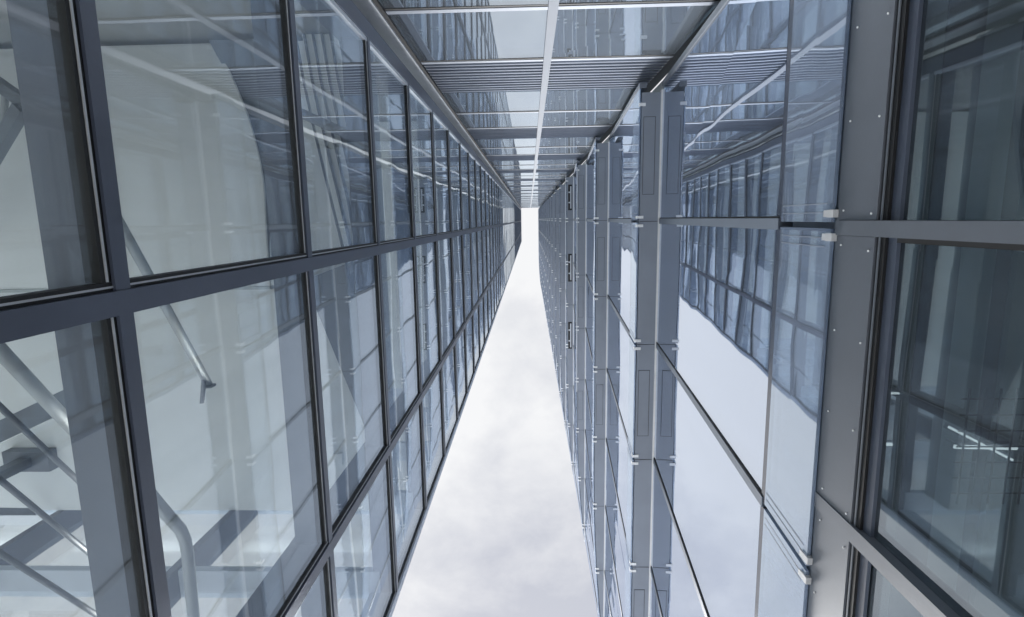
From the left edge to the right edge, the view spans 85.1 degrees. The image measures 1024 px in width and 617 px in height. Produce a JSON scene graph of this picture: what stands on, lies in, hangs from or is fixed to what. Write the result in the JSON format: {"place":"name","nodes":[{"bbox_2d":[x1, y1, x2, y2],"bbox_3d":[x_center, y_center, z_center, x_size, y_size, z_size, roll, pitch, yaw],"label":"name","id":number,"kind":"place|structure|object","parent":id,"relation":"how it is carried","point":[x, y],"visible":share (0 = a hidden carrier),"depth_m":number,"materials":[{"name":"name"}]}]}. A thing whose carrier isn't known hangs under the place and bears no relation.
{"place":"outdoors","nodes":[
{"label":"outdoors","id":0,"kind":"place"},
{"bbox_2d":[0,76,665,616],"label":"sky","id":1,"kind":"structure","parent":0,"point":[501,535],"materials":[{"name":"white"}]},
{"bbox_3d":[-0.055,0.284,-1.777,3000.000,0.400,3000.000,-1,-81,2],"label":"ground","id":2,"kind":"structure","parent":0,"visible":0},
{"bbox_2d":[0,0,521,616],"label":"office tower","id":3,"kind":"structure","parent":2,"relation":"on","point":[274,424],"depth_m":3.92,"materials":[{"name":"metal"}]},
{"bbox_2d":[0,77,23,164],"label":"roof truss","id":4,"kind":"object","parent":3,"relation":"attached to","point":[11,122],"visible":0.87,"depth_m":3.49,"materials":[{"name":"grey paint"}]},
{"bbox_2d":[0,343,96,616],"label":"stair railing","id":5,"kind":"object","parent":3,"relation":"on","point":[42,456],"visible":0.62,"depth_m":2.60,"materials":[{"name":"silver metal"}]},
{"bbox_2d":[0,45,273,292],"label":"curved soffit","id":6,"kind":"structure","parent":3,"relation":"attached to","point":[190,178],"depth_m":4.11,"materials":[{"name":"white paint"}]},
{"bbox_2d":[122,217,215,403],"bbox_3d":[-1.808,-0.041,2.861,0.060,0.750,1.286,-1,-81,2],"label":"handrail","id":7,"kind":"object","parent":3,"relation":"attached to","point":[136,253],"visible":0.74,"depth_m":2.97,"materials":[{"name":"metal"}]},
{"bbox_2d":[156,490,199,616],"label":"handrail","id":8,"kind":"object","parent":3,"relation":"attached to","point":[172,521],"visible":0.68,"depth_m":2.33,"materials":[{"name":"metal"}]},
{"bbox_2d":[209,39,269,256],"bbox_3d":[-2.061,-1.216,4.377,0.420,0.098,1.650,-1,-81,2],"label":"ceiling baffle","id":9,"kind":"object","parent":3,"relation":"attached to","point":[237,57],"visible":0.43,"depth_m":4.24,"materials":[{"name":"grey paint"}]},
{"bbox_2d":[296,33,355,293],"bbox_3d":[-1.330,-1.087,4.096,0.474,0.553,1.933,-4,-81,2],"label":"ribbed vault","id":10,"kind":"object","parent":3,"relation":"attached to","point":[323,52],"visible":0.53,"depth_m":4.20,"materials":[{"name":"metal"}]},
{"bbox_2d":[302,108,346,142],"bbox_3d":[-1.409,-1.347,4.030,0.632,0.253,0.112,22,-81,-2],"label":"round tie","id":11,"kind":"object","parent":10,"relation":"attached to","point":[324,123],"visible":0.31,"depth_m":4.01,"materials":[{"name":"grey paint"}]},
{"bbox_2d":[314,262,363,423],"bbox_3d":[-1.372,0.304,4.589,0.550,0.118,1.500,-1,-81,2],"label":"ceiling baffle","id":12,"kind":"object","parent":3,"relation":"attached to","point":[336,303],"visible":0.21,"depth_m":4.50,"materials":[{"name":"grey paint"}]},
{"bbox_2d":[401,81,407,148],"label":"window pane","id":13,"kind":"structure","parent":3,"relation":"in","point":[403,86],"depth_m":4.62,"materials":[{"name":"clear glass"}]},
{"bbox_2d":[407,405,423,549],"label":"window pane","id":14,"kind":"structure","parent":3,"relation":"in","point":[417,504],"depth_m":4.95,"materials":[{"name":"clear glass"}]},
{"bbox_2d":[416,362,418,396],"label":"window pane","id":15,"kind":"structure","parent":3,"relation":"in","point":[417,388],"depth_m":5.01,"materials":[{"name":"clear glass"}]},
{"bbox_2d":[410,91,434,235],"bbox_3d":[-0.863,-1.345,5.386,0.017,1.137,1.299,-1,-81,2],"label":"window pane","id":16,"kind":"structure","parent":3,"relation":"in","point":[420,115],"depth_m":5.36,"materials":[{"name":"clear glass"}]},
{"bbox_2d":[416,242,438,386],"bbox_3d":[-0.843,0.022,5.604,0.013,1.137,1.344,-1,-81,2],"label":"window pane","id":17,"kind":"structure","parent":3,"relation":"in","point":[426,257],"depth_m":5.57,"materials":[{"name":"clear glass"}]},
{"bbox_2d":[423,371,442,498],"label":"window pane","id":18,"kind":"structure","parent":3,"relation":"in","point":[432,412],"depth_m":5.76,"materials":[{"name":"clear glass"}]},
{"bbox_2d":[433,116,449,232],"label":"window pane","id":19,"kind":"structure","parent":3,"relation":"in","point":[440,133],"depth_m":6.54,"materials":[{"name":"clear glass"}]},
{"bbox_2d":[438,238,453,355],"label":"window pane","id":20,"kind":"structure","parent":3,"relation":"in","point":[444,246],"depth_m":6.77,"materials":[{"name":"clear glass"}]},
{"bbox_2d":[443,347,456,446],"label":"window pane","id":21,"kind":"structure","parent":3,"relation":"in","point":[449,388],"depth_m":6.95,"materials":[{"name":"clear glass"}]},
{"bbox_2d":[449,133,460,230],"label":"window pane","id":22,"kind":"structure","parent":3,"relation":"in","point":[454,145],"depth_m":7.74,"materials":[{"name":"clear glass"}]},
{"bbox_2d":[453,236,463,333],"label":"window pane","id":23,"kind":"structure","parent":3,"relation":"in","point":[457,241],"depth_m":7.96,"materials":[{"name":"clear glass"}]},
{"bbox_2d":[456,330,465,413],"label":"window pane","id":24,"kind":"structure","parent":3,"relation":"in","point":[460,344],"depth_m":8.17,"materials":[{"name":"clear glass"}]},
{"bbox_2d":[461,146,469,228],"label":"window pane","id":25,"kind":"structure","parent":3,"relation":"in","point":[464,155],"depth_m":8.93,"materials":[{"name":"clear glass"}]},
{"bbox_2d":[463,233,471,317],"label":"window pane","id":26,"kind":"structure","parent":3,"relation":"in","point":[467,252],"depth_m":9.14,"materials":[{"name":"clear glass"}]},
{"bbox_2d":[466,317,473,386],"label":"window pane","id":27,"kind":"structure","parent":3,"relation":"in","point":[469,332],"depth_m":9.32,"materials":[{"name":"clear glass"}]},
{"bbox_2d":[469,155,475,227],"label":"window pane","id":28,"kind":"structure","parent":3,"relation":"in","point":[471,161],"depth_m":10.10,"materials":[{"name":"clear glass"}]},
{"bbox_2d":[471,232,477,306],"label":"window pane","id":29,"kind":"structure","parent":3,"relation":"in","point":[474,239],"depth_m":10.32,"materials":[{"name":"clear glass"}]},
{"bbox_2d":[474,307,479,366],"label":"window pane","id":30,"kind":"structure","parent":3,"relation":"in","point":[476,316],"depth_m":10.52,"materials":[{"name":"clear glass"}]},
{"bbox_2d":[476,162,481,226],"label":"window pane","id":31,"kind":"structure","parent":3,"relation":"in","point":[479,223],"depth_m":11.29,"materials":[{"name":"clear glass"}]},
{"bbox_2d":[478,231,482,297],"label":"window pane","id":32,"kind":"structure","parent":3,"relation":"in","point":[479,232],"depth_m":11.54,"materials":[{"name":"clear glass"}]},
{"bbox_2d":[480,298,483,350],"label":"window pane","id":33,"kind":"structure","parent":3,"relation":"in","point":[481,303],"depth_m":11.70,"materials":[{"name":"clear glass"}]},
{"bbox_2d":[481,168,485,225],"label":"window pane","id":34,"kind":"structure","parent":3,"relation":"in","point":[482,171],"depth_m":12.50,"materials":[{"name":"clear glass"}]},
{"bbox_2d":[483,230,486,289],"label":"window pane","id":35,"kind":"structure","parent":3,"relation":"in","point":[484,231],"depth_m":12.66,"materials":[{"name":"clear glass"}]},
{"bbox_2d":[484,292,487,338],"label":"window pane","id":36,"kind":"structure","parent":3,"relation":"in","point":[485,296],"depth_m":12.95,"materials":[{"name":"clear glass"}]},
{"bbox_2d":[486,173,488,225],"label":"window pane","id":37,"kind":"structure","parent":3,"relation":"in","point":[487,185],"depth_m":13.66,"materials":[{"name":"clear glass"}]},
{"bbox_2d":[487,229,490,283],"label":"window pane","id":38,"kind":"structure","parent":3,"relation":"in","point":[488,230],"depth_m":13.84,"materials":[{"name":"clear glass"}]},
{"bbox_2d":[488,285,491,328],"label":"window pane","id":39,"kind":"structure","parent":3,"relation":"in","point":[489,289],"depth_m":14.04,"materials":[{"name":"clear glass"}]},
{"bbox_2d":[489,176,491,224],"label":"window pane","id":40,"kind":"structure","parent":3,"relation":"in","point":[490,184],"depth_m":14.80,"materials":[{"name":"clear glass"}]},
{"bbox_2d":[490,228,493,278],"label":"window pane","id":41,"kind":"structure","parent":3,"relation":"in","point":[491,229],"depth_m":15.01,"materials":[{"name":"clear glass"}]},
{"bbox_2d":[492,280,493,320],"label":"window pane","id":42,"kind":"structure","parent":3,"relation":"in","point":[493,280],"depth_m":15.17,"materials":[{"name":"clear glass"}]},
{"bbox_2d":[492,179,494,224],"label":"window pane","id":43,"kind":"structure","parent":3,"relation":"in","point":[492,179],"depth_m":15.99,"materials":[{"name":"clear glass"}]},
{"bbox_2d":[493,228,495,273],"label":"window pane","id":44,"kind":"structure","parent":3,"relation":"in","point":[493,228],"depth_m":16.22,"materials":[{"name":"clear glass"}]},
{"bbox_2d":[494,276,496,311],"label":"window pane","id":45,"kind":"structure","parent":3,"relation":"in","point":[495,276],"depth_m":16.45,"materials":[{"name":"clear glass"}]},
{"bbox_2d":[495,183,496,223],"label":"window pane","id":46,"kind":"structure","parent":3,"relation":"in","point":[495,183],"depth_m":17.34,"materials":[{"name":"clear glass"}]},
{"bbox_2d":[496,227,497,268],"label":"window pane","id":47,"kind":"structure","parent":3,"relation":"in","point":[496,227],"depth_m":17.58,"materials":[{"name":"clear glass"}]},
{"bbox_2d":[497,273,498,306],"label":"window pane","id":48,"kind":"structure","parent":3,"relation":"in","point":[497,273],"depth_m":17.50,"materials":[{"name":"clear glass"}]},
{"bbox_2d":[497,185,498,223],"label":"window pane","id":49,"kind":"structure","parent":3,"relation":"in","point":[497,185],"depth_m":18.49,"materials":[{"name":"clear glass"}]},
{"bbox_2d":[498,227,499,265],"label":"window pane","id":50,"kind":"structure","parent":3,"relation":"in","point":[498,227],"depth_m":18.82,"materials":[{"name":"clear glass"}]},
{"bbox_2d":[499,270,500,298],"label":"window pane","id":51,"kind":"structure","parent":3,"relation":"in","point":[499,270],"depth_m":18.66,"materials":[{"name":"clear glass"}]},
{"bbox_2d":[499,187,500,223],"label":"window pane","id":52,"kind":"structure","parent":3,"relation":"in","point":[499,187],"depth_m":19.63,"materials":[{"name":"clear glass"}]},
{"bbox_2d":[500,226,501,262],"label":"window pane","id":53,"kind":"structure","parent":3,"relation":"in","point":[500,226],"depth_m":19.97,"materials":[{"name":"clear glass"}]},
{"bbox_2d":[501,189,502,223],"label":"window pane","id":54,"kind":"structure","parent":3,"relation":"in","point":[501,189],"depth_m":20.52,"materials":[{"name":"clear glass"}]},
{"bbox_2d":[378,0,720,207],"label":"link building","id":55,"kind":"structure","parent":2,"relation":"on","point":[537,94],"depth_m":5.21,"materials":[{"name":"metal"}]},
{"bbox_2d":[379,0,548,8],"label":"window pane","id":56,"kind":"structure","parent":55,"relation":"in","point":[385,3],"depth_m":3.70,"materials":[{"name":"clear glass"}]},
{"bbox_2d":[389,10,547,60],"bbox_3d":[-0.290,-2.146,4.421,1.106,1.174,0.016,-1,-81,2],"label":"window pane","id":57,"kind":"structure","parent":55,"relation":"in","point":[497,34],"depth_m":4.33,"materials":[{"name":"clear glass"}]},
{"bbox_2d":[443,90,540,112],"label":"window pane","id":58,"kind":"structure","parent":55,"relation":"in","point":[492,101],"depth_m":6.77,"materials":[{"name":"clear glass"}]},
{"bbox_2d":[457,113,538,127],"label":"window pane","id":59,"kind":"structure","parent":55,"relation":"in","point":[503,119],"depth_m":8.06,"materials":[{"name":"clear glass"}]},
{"bbox_2d":[475,138,535,147],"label":"window pane","id":60,"kind":"structure","parent":55,"relation":"in","point":[515,142],"depth_m":10.48,"materials":[{"name":"clear glass"}]},
{"bbox_2d":[481,148,535,154],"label":"window pane","id":61,"kind":"structure","parent":55,"relation":"in","point":[501,151],"depth_m":11.78,"materials":[{"name":"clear glass"}]},
{"bbox_2d":[490,160,533,165],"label":"window pane","id":62,"kind":"structure","parent":55,"relation":"in","point":[516,162],"depth_m":14.13,"materials":[{"name":"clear glass"}]},
{"bbox_2d":[493,165,533,169],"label":"window pane","id":63,"kind":"structure","parent":55,"relation":"in","point":[495,167],"depth_m":15.48,"materials":[{"name":"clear glass"}]},
{"bbox_2d":[498,173,532,175],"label":"window pane","id":64,"kind":"structure","parent":55,"relation":"in","point":[500,174],"depth_m":17.87,"materials":[{"name":"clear glass"}]},
{"bbox_2d":[501,176,532,178],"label":"window pane","id":65,"kind":"structure","parent":55,"relation":"in","point":[516,177],"depth_m":19.18,"materials":[{"name":"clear glass"}]},
{"bbox_2d":[503,181,532,182],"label":"window pane","id":66,"kind":"structure","parent":55,"relation":"in","point":[503,181],"depth_m":21.30,"materials":[{"name":"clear glass"}]},
{"bbox_2d":[534,180,562,182],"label":"window pane","id":67,"kind":"structure","parent":55,"relation":"in","point":[553,181],"depth_m":21.52,"materials":[{"name":"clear glass"}]},
{"bbox_2d":[535,176,565,177],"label":"window pane","id":68,"kind":"structure","parent":55,"relation":"in","point":[535,176],"depth_m":19.14,"materials":[{"name":"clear glass"}]},
{"bbox_2d":[535,172,570,175],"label":"window pane","id":69,"kind":"structure","parent":55,"relation":"in","point":[541,173],"depth_m":17.72,"materials":[{"name":"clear glass"}]},
{"bbox_2d":[536,165,574,168],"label":"window pane","id":70,"kind":"structure","parent":55,"relation":"in","point":[538,166],"depth_m":15.42,"materials":[{"name":"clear glass"}]},
{"bbox_2d":[537,159,581,164],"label":"window pane","id":71,"kind":"structure","parent":55,"relation":"in","point":[566,161],"depth_m":14.06,"materials":[{"name":"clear glass"}]},
{"bbox_2d":[538,147,590,153],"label":"window pane","id":72,"kind":"structure","parent":55,"relation":"in","point":[550,150],"depth_m":11.76,"materials":[{"name":"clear glass"}]},
{"bbox_2d":[539,137,600,146],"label":"window pane","id":73,"kind":"structure","parent":55,"relation":"in","point":[562,141],"depth_m":10.44,"materials":[{"name":"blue glass"}]},
{"bbox_2d":[542,111,622,125],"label":"window pane","id":74,"kind":"structure","parent":55,"relation":"in","point":[592,117],"depth_m":8.02,"materials":[{"name":"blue glass"}]},
{"bbox_2d":[544,88,635,110],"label":"window pane","id":75,"kind":"structure","parent":55,"relation":"in","point":[618,98],"depth_m":6.74,"materials":[{"name":"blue glass"}]},
{"bbox_2d":[559,0,675,2],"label":"window pane","id":76,"kind":"structure","parent":55,"relation":"in","point":[560,1],"depth_m":3.71,"materials":[{"name":"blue glass"}]},
{"bbox_2d":[552,5,716,56],"bbox_3d":[0.877,-2.158,4.383,1.088,1.174,0.017,-1,-81,2],"label":"window pane","id":77,"kind":"structure","parent":55,"relation":"in","point":[637,30],"depth_m":4.29,"materials":[{"name":"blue glass"}]},
{"bbox_2d":[538,0,1023,616],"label":"office tower","id":78,"kind":"structure","parent":2,"relation":"on","point":[780,244],"depth_m":2.29,"materials":[{"name":"grey glass"}]},
{"bbox_2d":[566,401,569,445],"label":"window pane","id":79,"kind":"structure","parent":78,"relation":"in","point":[566,401],"depth_m":20.18,"materials":[{"name":"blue glass"}]},
{"bbox_2d":[573,360,575,411],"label":"window pane","id":80,"kind":"structure","parent":78,"relation":"in","point":[574,381],"depth_m":16.03,"materials":[{"name":"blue glass"}]},
{"bbox_2d":[574,169,575,218],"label":"window pane","id":81,"kind":"structure","parent":78,"relation":"in","point":[575,169],"depth_m":14.43,"materials":[{"name":"blue glass"}]},
{"bbox_2d":[574,221,575,268],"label":"window pane","id":82,"kind":"structure","parent":78,"relation":"in","point":[574,221],"depth_m":14.47,"materials":[{"name":"blue glass"}]},
{"bbox_2d":[574,268,575,317],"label":"window pane","id":83,"kind":"structure","parent":78,"relation":"in","point":[574,268],"depth_m":14.75,"materials":[{"name":"blue glass"}]},
{"bbox_2d":[574,315,575,365],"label":"window pane","id":84,"kind":"structure","parent":78,"relation":"in","point":[574,315],"depth_m":14.80,"materials":[{"name":"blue glass"}]},
{"bbox_2d":[573,391,576,454],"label":"window pane","id":85,"kind":"structure","parent":78,"relation":"in","point":[574,418],"depth_m":16.44,"materials":[{"name":"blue glass"}]},
{"bbox_2d":[573,429,579,503],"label":"window pane","id":86,"kind":"structure","parent":78,"relation":"in","point":[574,450],"depth_m":16.49,"materials":[{"name":"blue glass"}]},
{"bbox_2d":[573,467,581,522],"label":"window pane","id":87,"kind":"structure","parent":78,"relation":"in","point":[573,467],"depth_m":16.75,"materials":[{"name":"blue glass"}]},
{"bbox_2d":[585,384,591,483],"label":"window pane","id":88,"kind":"structure","parent":78,"relation":"in","point":[588,429],"depth_m":12.08,"materials":[{"name":"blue glass"}]},
{"bbox_2d":[586,335,591,420],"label":"window pane","id":89,"kind":"structure","parent":78,"relation":"in","point":[588,356],"depth_m":11.62,"materials":[{"name":"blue glass"}]},
{"bbox_2d":[586,221,592,288],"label":"window pane","id":90,"kind":"structure","parent":78,"relation":"in","point":[589,225],"depth_m":11.48,"materials":[{"name":"blue glass"}]},
{"bbox_2d":[586,278,592,356],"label":"window pane","id":91,"kind":"structure","parent":78,"relation":"in","point":[589,295],"depth_m":11.53,"materials":[{"name":"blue glass"}]},
{"bbox_2d":[585,437,593,546],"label":"window pane","id":92,"kind":"structure","parent":78,"relation":"in","point":[587,474],"depth_m":12.34,"materials":[{"name":"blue glass"}]},
{"bbox_2d":[586,147,593,218],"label":"window pane","id":93,"kind":"structure","parent":78,"relation":"in","point":[590,163],"depth_m":11.07,"materials":[{"name":"blue glass"}]},
{"bbox_2d":[585,487,596,599],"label":"window pane","id":94,"kind":"structure","parent":78,"relation":"in","point":[587,521],"depth_m":12.55,"materials":[{"name":"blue glass"}]},
{"bbox_2d":[585,534,597,615],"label":"window pane","id":95,"kind":"structure","parent":78,"relation":"in","point":[585,534],"depth_m":12.92,"materials":[{"name":"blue glass"}]},
{"bbox_2d":[604,581,610,616],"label":"window pane","id":96,"kind":"structure","parent":78,"relation":"in","point":[606,604],"depth_m":10.09,"materials":[{"name":"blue glass"}]},
{"bbox_2d":[605,512,621,616],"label":"window pane","id":97,"kind":"structure","parent":78,"relation":"in","point":[609,566],"depth_m":9.15,"materials":[{"name":"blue glass"}]},
{"bbox_2d":[605,445,625,616],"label":"window pane","id":98,"kind":"structure","parent":78,"relation":"in","point":[617,537],"depth_m":8.11,"materials":[{"name":"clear glass"}]},
{"bbox_2d":[606,375,627,533],"bbox_3d":[1.539,1.956,8.322,0.196,3.144,1.266,-1,-81,2],"label":"window pane","id":99,"kind":"structure","parent":78,"relation":"in","point":[617,443],"depth_m":7.92,"materials":[{"name":"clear glass"}]},
{"bbox_2d":[607,300,628,436],"bbox_3d":[1.517,0.682,8.120,0.196,3.144,1.266,-1,-81,2],"label":"window pane","id":100,"kind":"structure","parent":78,"relation":"in","point":[617,336],"depth_m":7.75,"materials":[{"name":"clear glass"}]},
{"bbox_2d":[608,222,630,329],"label":"window pane","id":101,"kind":"structure","parent":78,"relation":"in","point":[619,241],"depth_m":7.47,"materials":[{"name":"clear glass"}]},
{"bbox_2d":[608,103,632,217],"bbox_3d":[1.476,-1.875,7.712,0.191,3.144,1.286,-1,-81,2],"label":"window pane","id":102,"kind":"structure","parent":78,"relation":"in","point":[621,142],"depth_m":7.31,"materials":[{"name":"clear glass"}]},
{"bbox_2d":[650,576,660,616],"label":"window pane","id":103,"kind":"structure","parent":78,"relation":"in","point":[654,609],"depth_m":6.13,"materials":[{"name":"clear glass"}]},
{"bbox_2d":[651,465,704,616],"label":"window pane","id":104,"kind":"structure","parent":78,"relation":"in","point":[677,594],"depth_m":5.24,"materials":[{"name":"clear glass"}]},
{"bbox_2d":[654,350,760,616],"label":"window pane","id":105,"kind":"structure","parent":78,"relation":"in","point":[717,515],"depth_m":3.85,"materials":[{"name":"clear glass"}]},
{"bbox_2d":[657,224,776,490],"bbox_3d":[1.386,0.032,4.241,0.194,3.144,1.338,-1,-81,2],"label":"window pane","id":106,"kind":"structure","parent":78,"relation":"in","point":[716,284],"depth_m":3.44,"materials":[{"name":"clear glass"}]},
{"bbox_2d":[660,0,789,218],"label":"window pane","id":107,"kind":"structure","parent":78,"relation":"in","point":[723,106],"depth_m":3.31,"materials":[{"name":"clear glass"}]},
{"bbox_2d":[943,423,1013,460],"bbox_3d":[1.743,0.499,2.092,0.277,0.044,0.020,27,-81,-3],"label":"strip lamp","id":108,"kind":"object","parent":78,"relation":"attached to","point":[953,429],"visible":0.75,"depth_m":2.08,"materials":[{"name":"grey paint"}]},
{"bbox_2d":[949,440,1017,450],"bbox_3d":[1.761,0.514,2.094,0.228,0.044,0.024,1,-81,2],"label":"strip lamp","id":109,"kind":"object","parent":78,"relation":"attached to","point":[988,442],"visible":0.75,"depth_m":2.08,"materials":[{"name":"grey paint"}]},
{"bbox_2d":[946,388,1023,503],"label":"wire tray","id":110,"kind":"object","parent":78,"relation":"hanging from","point":[994,446],"visible":0.98,"depth_m":2.02,"materials":[{"name":"black metal"}]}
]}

